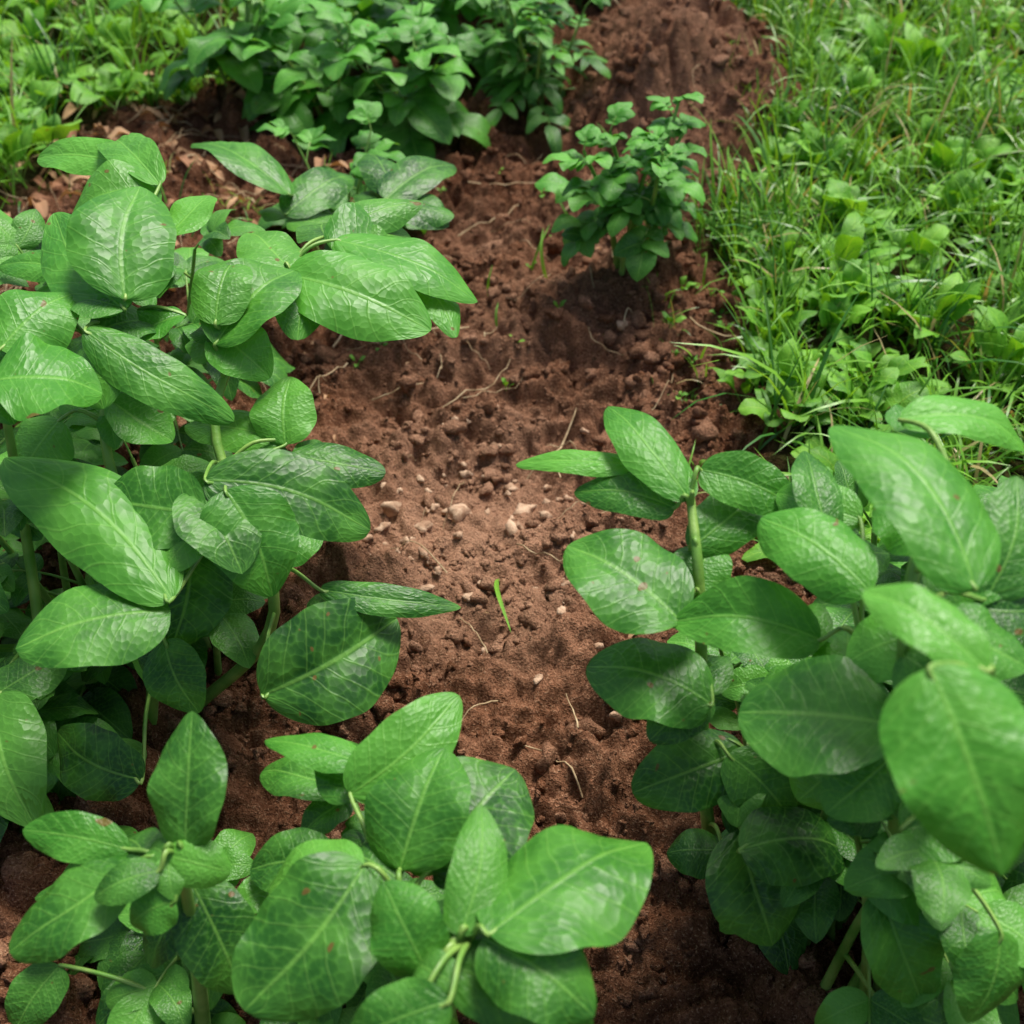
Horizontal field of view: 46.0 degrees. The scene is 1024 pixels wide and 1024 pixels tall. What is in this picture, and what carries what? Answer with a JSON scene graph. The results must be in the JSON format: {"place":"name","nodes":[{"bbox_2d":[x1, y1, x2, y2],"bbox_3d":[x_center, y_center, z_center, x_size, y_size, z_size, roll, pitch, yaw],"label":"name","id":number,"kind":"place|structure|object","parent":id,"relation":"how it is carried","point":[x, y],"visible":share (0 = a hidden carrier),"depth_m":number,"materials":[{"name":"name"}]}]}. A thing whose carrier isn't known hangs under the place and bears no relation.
{"place":"outdoors","nodes":[
{"label":"outdoors","id":0,"kind":"place"},
{"bbox_2d":[0,0,1023,1023],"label":"ground","id":1,"kind":"structure","parent":0,"point":[561,651],"depth_m":2.04,"materials":[{"name":"soil"}]},
{"bbox_2d":[0,133,476,841],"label":"potato plant","id":2,"kind":"object","parent":1,"relation":"on","point":[172,549],"visible":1,"depth_m":1.30,"materials":[{"name":"green plant"}]},
{"bbox_2d":[109,0,524,158],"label":"potato plant","id":3,"kind":"object","parent":1,"relation":"on","point":[292,80],"visible":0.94,"depth_m":2.83,"materials":[{"name":"green plant"}]},
{"bbox_2d":[191,100,456,250],"bbox_3d":[-0.334,-0.589,2.325,0.470,0.408,0.624,0,40,0],"label":"potato plant","id":4,"kind":"object","parent":1,"relation":"on","point":[316,195],"visible":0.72,"depth_m":2.09,"materials":[{"name":"green plant"}]},
{"bbox_2d":[5,692,652,1023],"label":"potato plant","id":5,"kind":"object","parent":1,"relation":"on","point":[499,919],"visible":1,"depth_m":0.97,"materials":[{"name":"green plant"}]},
{"bbox_2d":[0,124,732,651],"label":"grass shoots","id":6,"kind":"object","parent":1,"relation":"on","point":[10,646],"depth_m":2.32,"materials":[{"name":"green plant"}]},
{"bbox_2d":[4,42,775,733],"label":"dry leaf litter","id":7,"kind":"object","parent":1,"relation":"on","point":[42,204],"visible":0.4,"depth_m":2.77,"materials":[{"name":"brown plant"}]},
{"bbox_2d":[0,0,823,797],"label":"dry straw","id":8,"kind":"object","parent":1,"relation":"on","point":[404,342],"visible":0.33,"depth_m":2.23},
{"bbox_2d":[0,0,1023,544],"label":"grass","id":9,"kind":"structure","parent":1,"relation":"on","point":[980,114],"depth_m":2.55,"materials":[{"name":"green plant"}]},
{"bbox_2d":[0,0,1023,561],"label":"broadleaf weeds","id":10,"kind":"object","parent":1,"relation":"on","point":[842,246],"visible":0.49,"depth_m":2.49,"materials":[{"name":"green plant"}]},
{"bbox_2d":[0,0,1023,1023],"bbox_3d":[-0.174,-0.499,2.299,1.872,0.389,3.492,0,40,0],"label":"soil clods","id":11,"kind":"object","parent":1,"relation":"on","point":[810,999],"visible":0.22,"depth_m":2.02,"materials":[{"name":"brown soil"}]},
{"bbox_2d":[413,0,610,22],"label":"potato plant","id":12,"kind":"object","parent":1,"relation":"on","point":[577,2],"visible":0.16,"depth_m":3.49,"materials":[{"name":"green plant"}]},
{"bbox_2d":[438,0,610,153],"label":"potato plant","id":13,"kind":"object","parent":1,"relation":"on","point":[515,43],"visible":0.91,"depth_m":2.95,"materials":[{"name":"green plant"}]},
{"bbox_2d":[362,320,805,721],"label":"pebbles","id":14,"kind":"object","parent":1,"relation":"on","point":[460,512],"visible":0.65,"depth_m":1.89,"materials":[{"name":"stone"}]},
{"bbox_2d":[535,92,706,281],"bbox_3d":[0.202,-0.573,2.180,0.322,0.324,0.297,0,40,0],"label":"potato plant","id":15,"kind":"object","parent":1,"relation":"on","point":[618,193],"visible":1,"depth_m":2.14,"materials":[{"name":"green plant"}]},
{"bbox_2d":[516,395,1023,1023],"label":"potato plant","id":16,"kind":"object","parent":1,"relation":"on","point":[872,693],"visible":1,"depth_m":1.03,"materials":[{"name":"green plant"}]}
]}

